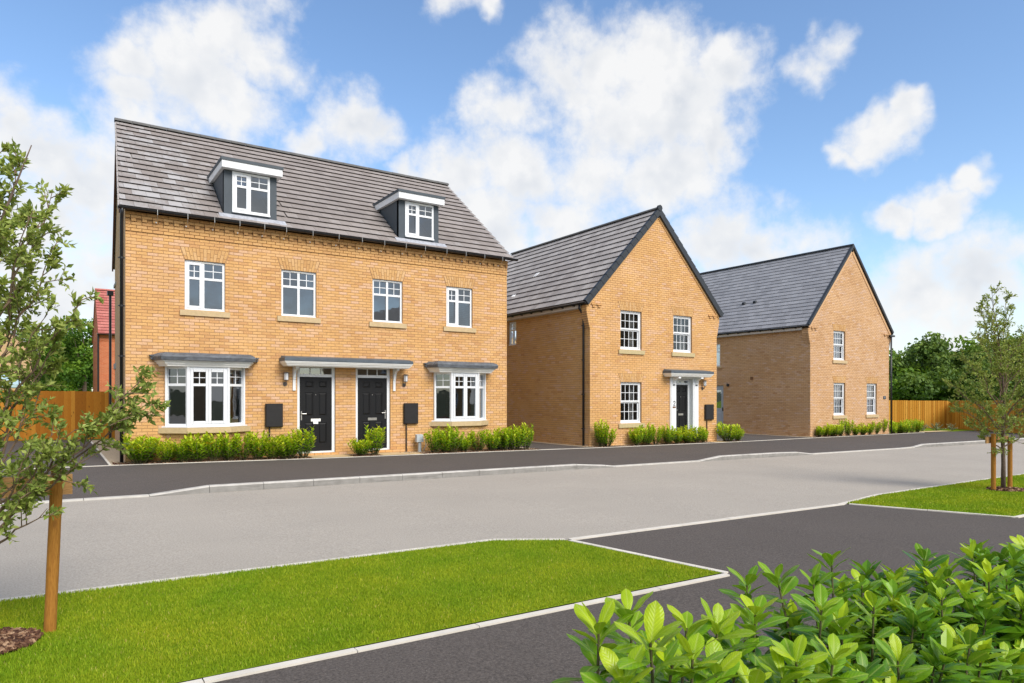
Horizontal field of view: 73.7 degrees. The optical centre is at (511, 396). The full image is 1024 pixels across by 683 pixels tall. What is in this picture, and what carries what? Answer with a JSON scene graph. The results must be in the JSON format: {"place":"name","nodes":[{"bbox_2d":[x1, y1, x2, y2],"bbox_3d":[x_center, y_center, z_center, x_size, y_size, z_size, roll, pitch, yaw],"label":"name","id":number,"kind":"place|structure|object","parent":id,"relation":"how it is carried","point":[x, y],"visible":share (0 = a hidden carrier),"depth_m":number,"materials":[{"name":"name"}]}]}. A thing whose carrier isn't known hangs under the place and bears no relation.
{"place":"outdoors","nodes":[
{"label":"outdoors","id":0,"kind":"place"},
{"bbox_2d":[0,440,110,468],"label":"driveway","id":1,"kind":"structure","parent":0,"point":[99,460],"depth_m":17.53,"materials":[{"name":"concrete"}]},
{"bbox_2d":[0,493,729,682],"bbox_3d":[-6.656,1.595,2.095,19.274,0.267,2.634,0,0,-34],"label":"lawn","id":2,"kind":"structure","parent":0,"point":[311,658],"depth_m":5.25,"materials":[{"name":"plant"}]},
{"bbox_2d":[43,470,62,632],"bbox_3d":[-3.130,1.102,4.656,0.122,1.203,0.074,0,0,-10],"label":"tree stake","id":3,"kind":"object","parent":2,"relation":"on","point":[52,570],"visible":0.74,"depth_m":4.63,"materials":[{"name":"brown wood"}]},
{"bbox_2d":[0,474,72,498],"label":"cross rail","id":4,"kind":"object","parent":3,"relation":"attached to","point":[68,488],"visible":0.16,"depth_m":4.68,"materials":[{"name":"wood"}]},
{"bbox_2d":[0,138,170,544],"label":"sapling tree","id":5,"kind":"object","parent":2,"relation":"on","point":[24,501],"visible":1,"depth_m":4.38,"materials":[{"name":"green plant"}]},
{"bbox_2d":[952,400,1023,433],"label":"wooden fence","id":6,"kind":"object","parent":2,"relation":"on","point":[957,419],"visible":0.42,"depth_m":40.00,"materials":[{"name":"brown wood"}]},
{"bbox_2d":[19,431,952,457],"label":"garden ground","id":7,"kind":"structure","parent":0,"point":[509,446],"depth_m":24.90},
{"bbox_2d":[0,324,37,390],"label":"tan brick house","id":8,"kind":"structure","parent":7,"relation":"on","point":[4,346],"depth_m":44.45,"materials":[{"name":"brick"}]},
{"bbox_2d":[0,390,114,440],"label":"wooden fence","id":9,"kind":"object","parent":7,"relation":"on","point":[75,402],"visible":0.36,"depth_m":23.97,"materials":[{"name":"brown wood"}]},
{"bbox_2d":[31,315,92,391],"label":"broadleaf tree","id":10,"kind":"object","parent":7,"relation":"on","point":[76,369],"visible":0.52,"depth_m":61.16,"materials":[{"name":"green plant"}]},
{"bbox_2d":[36,336,92,390],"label":"broadleaf tree","id":11,"kind":"object","parent":7,"relation":"on","point":[42,377],"visible":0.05,"depth_m":65.68,"materials":[{"name":"green plant"}]},
{"bbox_2d":[92,288,114,391],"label":"red brick house","id":12,"kind":"structure","parent":7,"relation":"on","point":[100,337],"depth_m":42.43,"materials":[{"name":"brick"}]},
{"bbox_2d":[92,440,119,464],"bbox_3d":[-11.458,1.525,19.738,0.860,0.008,10.450,0,0,-34],"label":"gravel strip","id":13,"kind":"object","parent":7,"relation":"on","point":[111,455],"visible":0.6,"depth_m":18.33,"materials":[{"name":"beige gravel"}]},
{"bbox_2d":[118,458,302,464],"bbox_3d":[-7.104,1.539,16.483,4.350,0.043,0.906,0,0,-34],"label":"planting bed","id":14,"kind":"object","parent":7,"relation":"on","point":[192,461],"visible":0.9,"depth_m":15.89,"materials":[{"name":"brown soil"}]},
{"bbox_2d":[114,433,164,463],"bbox_3d":[-8.436,1.152,15.598,1.173,0.749,1.031,0,0,42],"label":"laurel shrub","id":15,"kind":"object","parent":14,"relation":"on","point":[138,445],"visible":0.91,"depth_m":15.38,"materials":[{"name":"green plant"}]},
{"bbox_2d":[155,437,178,461],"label":"laurel shrub","id":16,"kind":"object","parent":14,"relation":"on","point":[165,450],"visible":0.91,"depth_m":15.72,"materials":[{"name":"green plant"}]},
{"bbox_2d":[170,436,195,462],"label":"laurel shrub","id":17,"kind":"object","parent":14,"relation":"on","point":[183,454],"visible":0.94,"depth_m":15.85,"materials":[{"name":"green plant"}]},
{"bbox_2d":[184,431,212,461],"bbox_3d":[-7.402,1.172,16.076,0.680,0.730,0.721,0,0,34],"label":"laurel shrub","id":18,"kind":"object","parent":14,"relation":"on","point":[200,451],"visible":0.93,"depth_m":16.03,"materials":[{"name":"green plant"}]},
{"bbox_2d":[202,431,225,460],"bbox_3d":[-7.130,1.176,16.280,0.552,0.726,0.554,0,0,27],"label":"laurel shrub","id":19,"kind":"object","parent":14,"relation":"on","point":[217,452],"visible":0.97,"depth_m":16.23,"materials":[{"name":"green plant"}]},
{"bbox_2d":[215,431,243,459],"bbox_3d":[-6.815,1.173,16.496,0.583,0.739,0.608,0,0,19],"label":"laurel shrub","id":20,"kind":"object","parent":14,"relation":"on","point":[225,455],"visible":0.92,"depth_m":16.42,"materials":[{"name":"green plant"}]},
{"bbox_2d":[231,431,252,459],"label":"laurel shrub","id":21,"kind":"object","parent":14,"relation":"on","point":[245,449],"visible":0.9,"depth_m":16.61,"materials":[{"name":"green plant"}]},
{"bbox_2d":[244,430,270,459],"bbox_3d":[-6.217,1.185,16.788,0.676,0.730,0.698,0,0,4],"label":"laurel shrub","id":22,"kind":"object","parent":14,"relation":"on","point":[258,444],"visible":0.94,"depth_m":16.70,"materials":[{"name":"green plant"}]},
{"bbox_2d":[263,441,284,458],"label":"laurel shrub","id":23,"kind":"object","parent":14,"relation":"on","point":[270,454],"visible":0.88,"depth_m":16.86,"materials":[{"name":"green plant"}]},
{"bbox_2d":[266,430,306,458],"bbox_3d":[-5.698,1.198,17.186,0.993,0.721,1.202,0,0,-24],"label":"laurel shrub","id":24,"kind":"object","parent":14,"relation":"on","point":[288,440],"visible":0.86,"depth_m":16.96,"materials":[{"name":"green plant"}]},
{"bbox_2d":[291,426,316,457],"bbox_3d":[-5.309,1.140,17.390,0.661,0.840,0.633,0,0,-18],"label":"laurel shrub","id":25,"kind":"object","parent":14,"relation":"on","point":[312,438],"visible":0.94,"depth_m":17.35,"materials":[{"name":"green plant"}]},
{"bbox_2d":[107,118,517,461],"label":"semi detached house","id":26,"kind":"structure","parent":7,"relation":"on","point":[347,296],"depth_m":18.62,"materials":[{"name":"brick"}]},
{"bbox_2d":[149,352,258,460],"bbox_3d":[-7.328,0.439,16.450,2.480,2.956,0.620,0,0,-34],"label":"bay window","id":27,"kind":"structure","parent":26,"relation":"in","point":[207,363],"depth_m":16.30,"materials":[{"name":"white plastic"}]},
{"bbox_2d":[180,260,229,317],"bbox_3d":[-7.505,-2.631,16.687,1.130,1.345,0.170,0,0,-34],"label":"window","id":28,"kind":"structure","parent":26,"relation":"in","point":[192,310],"depth_m":16.64,"materials":[{"name":"white plastic"}]},
{"bbox_2d":[265,403,282,450],"bbox_3d":[-6.108,0.860,17.514,0.447,1.375,0.100,0,0,-34],"label":"meter box","id":29,"kind":"object","parent":26,"relation":"attached to","point":[273,414],"visible":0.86,"depth_m":17.46,"materials":[{"name":"plastic"}]},
{"bbox_2d":[265,403,282,426],"bbox_3d":[-6.093,0.477,17.498,0.440,0.610,0.045,0,0,-34],"label":"door","id":30,"kind":"structure","parent":29,"relation":"in","point":[273,411],"depth_m":17.48,"materials":[{"name":"plastic"}]},
{"bbox_2d":[277,270,320,322],"bbox_3d":[-5.611,-2.631,17.956,1.130,1.345,0.170,0,0,-34],"label":"window","id":31,"kind":"structure","parent":26,"relation":"in","point":[284,317],"depth_m":17.97,"materials":[{"name":"white plastic"}]},
{"bbox_2d":[297,367,334,453],"bbox_3d":[-5.253,0.334,18.257,1.044,2.325,0.139,0,0,-34],"label":"door","id":32,"kind":"structure","parent":26,"relation":"in","point":[315,392],"depth_m":18.29,"materials":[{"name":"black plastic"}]},
{"bbox_2d":[356,368,389,449],"bbox_3d":[-3.924,0.334,19.148,1.044,2.325,0.139,0,0,-34],"label":"door","id":33,"kind":"structure","parent":26,"relation":"in","point":[372,391],"depth_m":19.16,"materials":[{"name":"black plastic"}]},
{"bbox_2d":[369,279,406,328],"bbox_3d":[-3.534,-2.631,19.348,1.130,1.345,0.170,0,0,-34],"label":"window","id":34,"kind":"structure","parent":26,"relation":"in","point":[376,323],"depth_m":19.37,"materials":[{"name":"white plastic"}]},
{"bbox_2d":[403,403,417,451],"bbox_3d":[-2.914,0.879,19.655,0.457,1.395,0.100,0,0,-34],"label":"meter box","id":35,"kind":"object","parent":26,"relation":"attached to","point":[410,413],"visible":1,"depth_m":19.58,"materials":[{"name":"plastic"}]},
{"bbox_2d":[404,403,417,423],"bbox_3d":[-2.899,0.482,19.638,0.450,0.600,0.045,0,0,-34],"label":"door","id":36,"kind":"structure","parent":35,"relation":"in","point":[410,409],"depth_m":19.61,"materials":[{"name":"plastic"}]},
{"bbox_2d":[443,286,475,332],"bbox_3d":[-1.603,-2.631,20.642,1.120,1.345,0.170,0,0,-34],"label":"window","id":37,"kind":"structure","parent":26,"relation":"in","point":[454,327],"depth_m":20.60,"materials":[{"name":"white plastic"}]},
{"bbox_2d":[423,361,497,450],"bbox_3d":[-1.434,0.439,20.399,2.450,2.956,0.619,0,0,-34],"label":"bay window","id":38,"kind":"structure","parent":26,"relation":"in","point":[464,423],"depth_m":20.26,"materials":[{"name":"white plastic"}]},
{"bbox_2d":[308,454,351,457],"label":"paved path","id":39,"kind":"structure","parent":7,"relation":"on","point":[324,456],"depth_m":17.85,"materials":[{"name":"beige stone"}]},
{"bbox_2d":[506,205,723,447],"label":"detached house","id":40,"kind":"structure","parent":7,"relation":"on","point":[615,324],"depth_m":24.59,"materials":[{"name":"brick"}]},
{"bbox_2d":[509,322,515,345],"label":"window","id":41,"kind":"structure","parent":40,"relation":"in","point":[512,325],"depth_m":26.67,"materials":[{"name":"glass"}]},
{"bbox_2d":[618,382,644,427],"bbox_3d":[4.055,0.254,23.875,1.210,1.625,0.432,0,0,-34],"label":"window","id":42,"kind":"structure","parent":40,"relation":"in","point":[633,423],"depth_m":23.96,"materials":[{"name":"white plastic"}]},
{"bbox_2d":[618,310,644,354],"bbox_3d":[4.055,-2.258,23.875,1.220,1.550,0.432,0,0,-34],"label":"window","id":43,"kind":"structure","parent":40,"relation":"in","point":[630,349],"depth_m":23.94,"materials":[{"name":"white plastic"}]},
{"bbox_2d":[676,379,688,436],"bbox_3d":[6.254,0.422,25.354,0.924,2.150,0.139,0,0,-34],"label":"door","id":44,"kind":"structure","parent":40,"relation":"in","point":[682,389],"depth_m":25.40,"materials":[{"name":"black plastic"}]},
{"bbox_2d":[671,315,694,356],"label":"window","id":45,"kind":"structure","parent":40,"relation":"in","point":[686,353],"depth_m":25.41,"materials":[{"name":"white plastic"}]},
{"bbox_2d":[704,404,713,441],"bbox_3d":[7.487,1.002,25.915,0.467,1.430,0.100,0,0,-34],"label":"meter box","id":46,"kind":"object","parent":40,"relation":"attached to","point":[708,411],"visible":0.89,"depth_m":25.86,"materials":[{"name":"plastic"}]},
{"bbox_2d":[705,404,713,419],"bbox_3d":[7.502,0.582,25.898,0.460,0.590,0.045,0,0,-34],"label":"door","id":47,"kind":"structure","parent":46,"relation":"in","point":[709,410],"depth_m":25.86,"materials":[{"name":"plastic"}]},
{"bbox_2d":[572,442,695,446],"bbox_3d":[4.765,1.673,24.414,6.100,0.060,0.944,0,0,-34],"label":"gravel strip","id":48,"kind":"object","parent":7,"relation":"on","point":[616,445],"visible":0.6,"depth_m":23.20,"materials":[{"name":"grey gravel"}]},
{"bbox_2d":[112,441,709,463],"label":"gravel","id":49,"kind":"structure","parent":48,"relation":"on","point":[400,452],"depth_m":19.39,"materials":[{"name":"stone"}]},
{"bbox_2d":[700,244,894,436],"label":"detached house","id":50,"kind":"structure","parent":7,"relation":"on","point":[804,341],"depth_m":32.42,"materials":[{"name":"brick"}]},
{"bbox_2d":[717,385,722,430],"bbox_3d":[10.414,0.595,34.648,0.100,2.325,0.870,0,0,-34],"label":"side door","id":51,"kind":"structure","parent":50,"relation":"in","point":[719,388],"depth_m":34.52,"materials":[{"name":"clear glass"}]},
{"bbox_2d":[832,383,847,418],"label":"window","id":52,"kind":"structure","parent":50,"relation":"in","point":[836,385],"depth_m":31.77,"materials":[{"name":"white plastic"}]},
{"bbox_2d":[832,331,847,363],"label":"window","id":53,"kind":"structure","parent":50,"relation":"in","point":[836,338],"depth_m":31.77,"materials":[{"name":"white plastic"}]},
{"bbox_2d":[866,383,878,417],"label":"window","id":54,"kind":"structure","parent":50,"relation":"in","point":[867,416],"depth_m":33.38,"materials":[{"name":"white plastic"}]},
{"bbox_2d":[889,400,951,427],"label":"wooden fence","id":55,"kind":"object","parent":7,"relation":"on","point":[930,413],"visible":0.23,"depth_m":42.75,"materials":[{"name":"brown wood"}]},
{"bbox_2d":[889,348,953,400],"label":"broadleaf tree","id":56,"kind":"object","parent":7,"relation":"on","point":[900,372],"visible":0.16,"depth_m":52.80,"materials":[{"name":"green plant"}]},
{"bbox_2d":[889,331,995,400],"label":"broadleaf tree","id":57,"kind":"object","parent":7,"relation":"on","point":[933,357],"visible":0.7,"depth_m":52.59,"materials":[{"name":"green plant"}]},
{"bbox_2d":[904,335,1023,400],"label":"broadleaf tree","id":58,"kind":"object","parent":7,"relation":"on","point":[970,342],"visible":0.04,"depth_m":56.62,"materials":[{"name":"green plant"}]},
{"bbox_2d":[938,341,1023,400],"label":"broadleaf tree","id":59,"kind":"object","parent":7,"relation":"on","point":[982,354],"visible":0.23,"depth_m":53.20,"materials":[{"name":"green plant"}]},
{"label":"planting bed","id":60,"kind":"structure","parent":7,"relation":"on","visible":0},
{"bbox_2d":[112,440,735,464],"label":"bark mulch","id":61,"kind":"object","parent":60,"relation":"on","point":[235,459],"visible":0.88,"depth_m":18.14,"materials":[{"name":"brown soil"}]},
{"bbox_2d":[714,421,740,440],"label":"laurel shrub","id":62,"kind":"object","parent":60,"relation":"on","point":[734,433],"visible":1,"depth_m":26.04,"materials":[{"name":"green plant"}]},
{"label":"gravel strip","id":63,"kind":"structure","parent":7,"relation":"on","visible":0},
{"bbox_2d":[894,420,911,432],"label":"laurel shrub","id":64,"kind":"object","parent":63,"relation":"on","point":[903,427],"visible":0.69,"depth_m":34.73,"materials":[{"name":"green plant"}]},
{"bbox_2d":[0,441,1023,598],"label":"road","id":65,"kind":"structure","parent":0,"point":[116,541],"depth_m":10.04,"materials":[{"name":"grey asphalt"}]},
{"bbox_2d":[0,430,1023,504],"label":"pavement","id":66,"kind":"structure","parent":0,"point":[131,481],"depth_m":15.93,"materials":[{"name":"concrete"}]},
{"bbox_2d":[0,0,1023,389],"label":"sky","id":67,"kind":"structure","parent":0,"point":[760,130],"materials":[{"name":"blue"}]},
{"bbox_2d":[514,442,587,448],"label":"driveway","id":68,"kind":"structure","parent":0,"point":[542,445],"depth_m":22.59,"materials":[{"name":"concrete"}]},
{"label":"gravel strip","id":69,"kind":"structure","parent":68,"relation":"on","visible":0},
{"bbox_2d":[415,434,425,451],"bbox_3d":[-2.615,1.340,19.694,0.382,0.525,0.192,0,0,-34],"label":"utility post","id":70,"kind":"object","parent":69,"relation":"on","point":[419,438],"visible":0.81,"depth_m":19.60,"materials":[{"name":"grey plastic"}]},
{"bbox_2d":[213,503,1023,682],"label":"footpath","id":71,"kind":"structure","parent":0,"point":[544,648],"depth_m":6.58,"materials":[{"name":"grey asphalt"}]},
{"bbox_2d":[570,442,713,447],"bbox_3d":[4.840,1.679,24.302,6.100,0.060,1.214,0,0,-34],"label":"planting bed","id":72,"kind":"object","parent":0,"point":[637,445],"visible":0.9,"depth_m":23.38,"materials":[{"name":"brown soil"}]},
{"bbox_2d":[594,419,609,446],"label":"laurel shrub","id":73,"kind":"object","parent":72,"relation":"on","point":[600,441],"visible":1,"depth_m":22.47,"materials":[{"name":"green plant"}]},
{"bbox_2d":[598,429,616,446],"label":"laurel shrub","id":74,"kind":"object","parent":72,"relation":"on","point":[611,435],"visible":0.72,"depth_m":22.67,"materials":[{"name":"green plant"}]},
{"bbox_2d":[628,427,643,444],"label":"laurel shrub","id":75,"kind":"object","parent":72,"relation":"on","point":[635,435],"visible":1,"depth_m":23.40,"materials":[{"name":"green plant"}]},
{"bbox_2d":[639,422,656,444],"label":"laurel shrub","id":76,"kind":"object","parent":72,"relation":"on","point":[649,436],"visible":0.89,"depth_m":23.68,"materials":[{"name":"green plant"}]},
{"bbox_2d":[649,424,663,444],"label":"laurel shrub","id":77,"kind":"object","parent":72,"relation":"on","point":[659,434],"visible":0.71,"depth_m":23.89,"materials":[{"name":"green plant"}]},
{"bbox_2d":[661,423,676,443],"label":"laurel shrub","id":78,"kind":"object","parent":72,"relation":"on","point":[668,438],"visible":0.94,"depth_m":24.24,"materials":[{"name":"green plant"}]},
{"bbox_2d":[669,428,683,443],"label":"laurel shrub","id":79,"kind":"object","parent":72,"relation":"on","point":[677,440],"visible":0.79,"depth_m":24.46,"materials":[{"name":"green plant"}]},
{"bbox_2d":[677,425,698,442],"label":"laurel shrub","id":80,"kind":"object","parent":72,"relation":"on","point":[685,439],"visible":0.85,"depth_m":24.76,"materials":[{"name":"green plant"}]},
{"bbox_2d":[690,425,704,442],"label":"laurel shrub","id":81,"kind":"object","parent":72,"relation":"on","point":[701,432],"visible":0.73,"depth_m":25.08,"materials":[{"name":"green plant"}]},
{"bbox_2d":[551,588,811,682],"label":"laurel bush","id":82,"kind":"object","parent":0,"point":[672,655],"visible":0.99,"depth_m":1.26,"materials":[{"name":"green plant"}]},
{"bbox_2d":[717,433,810,440],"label":"driveway","id":83,"kind":"structure","parent":0,"point":[750,437],"depth_m":29.53,"materials":[{"name":"concrete"}]},
{"bbox_2d":[678,565,892,682],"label":"laurel bush","id":84,"kind":"object","parent":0,"point":[822,664],"visible":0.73,"depth_m":1.54,"materials":[{"name":"green plant"}]},
{"bbox_2d":[749,547,1006,682],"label":"laurel bush","id":85,"kind":"object","parent":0,"point":[834,617],"visible":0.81,"depth_m":1.85,"materials":[{"name":"green plant"}]},
{"bbox_2d":[834,559,1023,682],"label":"laurel bush","id":86,"kind":"object","parent":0,"point":[1008,664],"visible":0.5,"depth_m":2.17,"materials":[{"name":"green plant"}]},
{"bbox_2d":[838,474,1023,517],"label":"lawn","id":87,"kind":"structure","parent":0,"point":[960,512],"depth_m":10.91,"materials":[{"name":"plant"}]},
{"bbox_2d":[942,281,1023,489],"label":"sapling tree","id":88,"kind":"object","parent":87,"relation":"on","point":[1004,419],"visible":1,"depth_m":12.77,"materials":[{"name":"green plant"}]},
{"bbox_2d":[991,434,995,489],"bbox_3d":[8.950,1.267,12.691,0.082,1.160,0.079,0,0,-34],"label":"tree stake","id":89,"kind":"object","parent":87,"relation":"on","point":[993,464],"visible":0.83,"depth_m":12.66,"materials":[{"name":"brown wood"}]},
{"bbox_2d":[1007,437,1012,486],"bbox_3d":[9.449,1.307,12.953,0.082,1.080,0.079,0,0,-34],"label":"tree stake","id":90,"kind":"object","parent":87,"relation":"on","point":[1010,467],"visible":0.76,"depth_m":12.93,"materials":[{"name":"brown wood"}]},
{"bbox_2d":[902,539,1023,674],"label":"laurel bush","id":91,"kind":"object","parent":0,"point":[1007,594],"visible":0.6,"depth_m":2.44,"materials":[{"name":"green plant"}]},
{"bbox_2d":[999,534,1023,587],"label":"laurel bush","id":92,"kind":"object","parent":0,"point":[1018,541],"visible":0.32,"depth_m":2.85,"materials":[{"name":"green plant"}]},
{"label":"mulch circle","id":93,"kind":"structure","parent":0,"visible":0},
{"bbox_2d":[0,627,43,654],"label":"bark mulch","id":94,"kind":"object","parent":93,"relation":"on","point":[12,638],"visible":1,"depth_m":4.43,"materials":[{"name":"brown wood"}]},
{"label":"mulch circle","id":95,"kind":"structure","parent":0,"visible":0},
{"bbox_2d":[986,486,1023,490],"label":"bark mulch","id":96,"kind":"object","parent":95,"relation":"on","point":[999,488],"visible":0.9,"depth_m":12.63,"materials":[{"name":"brown wood"}]},
{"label":"planting bed","id":97,"kind":"structure","parent":0,"visible":0},
{"bbox_2d":[347,437,373,455],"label":"laurel shrub","id":98,"kind":"object","parent":97,"relation":"on","point":[362,445],"visible":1,"depth_m":18.05,"materials":[{"name":"green plant"}]},
{"bbox_2d":[364,424,385,454],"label":"laurel shrub","id":99,"kind":"object","parent":97,"relation":"on","point":[379,434],"visible":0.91,"depth_m":18.35,"materials":[{"name":"green plant"}]},
{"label":"planting bed","id":100,"kind":"structure","parent":0,"visible":0},
{"bbox_2d":[423,426,445,452],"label":"laurel shrub","id":101,"kind":"object","parent":100,"relation":"on","point":[436,447],"visible":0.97,"depth_m":19.35,"materials":[{"name":"green plant"}]},
{"bbox_2d":[437,432,452,451],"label":"laurel shrub","id":102,"kind":"object","parent":100,"relation":"on","point":[445,446],"visible":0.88,"depth_m":19.48,"materials":[{"name":"green plant"}]},
{"bbox_2d":[442,423,464,451],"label":"laurel shrub","id":103,"kind":"object","parent":100,"relation":"on","point":[455,435],"visible":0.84,"depth_m":19.66,"materials":[{"name":"green plant"}]},
{"bbox_2d":[457,435,472,451],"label":"laurel shrub","id":104,"kind":"object","parent":100,"relation":"on","point":[465,443],"visible":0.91,"depth_m":19.94,"materials":[{"name":"green plant"}]},
{"bbox_2d":[467,429,488,450],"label":"laurel shrub","id":105,"kind":"object","parent":100,"relation":"on","point":[483,439],"visible":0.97,"depth_m":20.15,"materials":[{"name":"green plant"}]},
{"bbox_2d":[484,429,499,450],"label":"laurel shrub","id":106,"kind":"object","parent":100,"relation":"on","point":[493,438],"visible":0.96,"depth_m":20.30,"materials":[{"name":"green plant"}]},
{"bbox_2d":[495,426,513,449],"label":"laurel shrub","id":107,"kind":"object","parent":100,"relation":"on","point":[504,444],"visible":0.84,"depth_m":20.58,"materials":[{"name":"green plant"}]},
{"bbox_2d":[500,422,530,449],"bbox_3d":[0.062,1.202,20.882,1.003,0.847,0.984,0,0,-18],"label":"laurel shrub","id":108,"kind":"object","parent":100,"relation":"on","point":[516,442],"visible":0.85,"depth_m":20.69,"materials":[{"name":"green plant"}]},
{"bbox_2d":[518,423,533,448],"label":"laurel shrub","id":109,"kind":"object","parent":100,"relation":"on","point":[529,440],"visible":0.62,"depth_m":21.09,"materials":[{"name":"green plant"}]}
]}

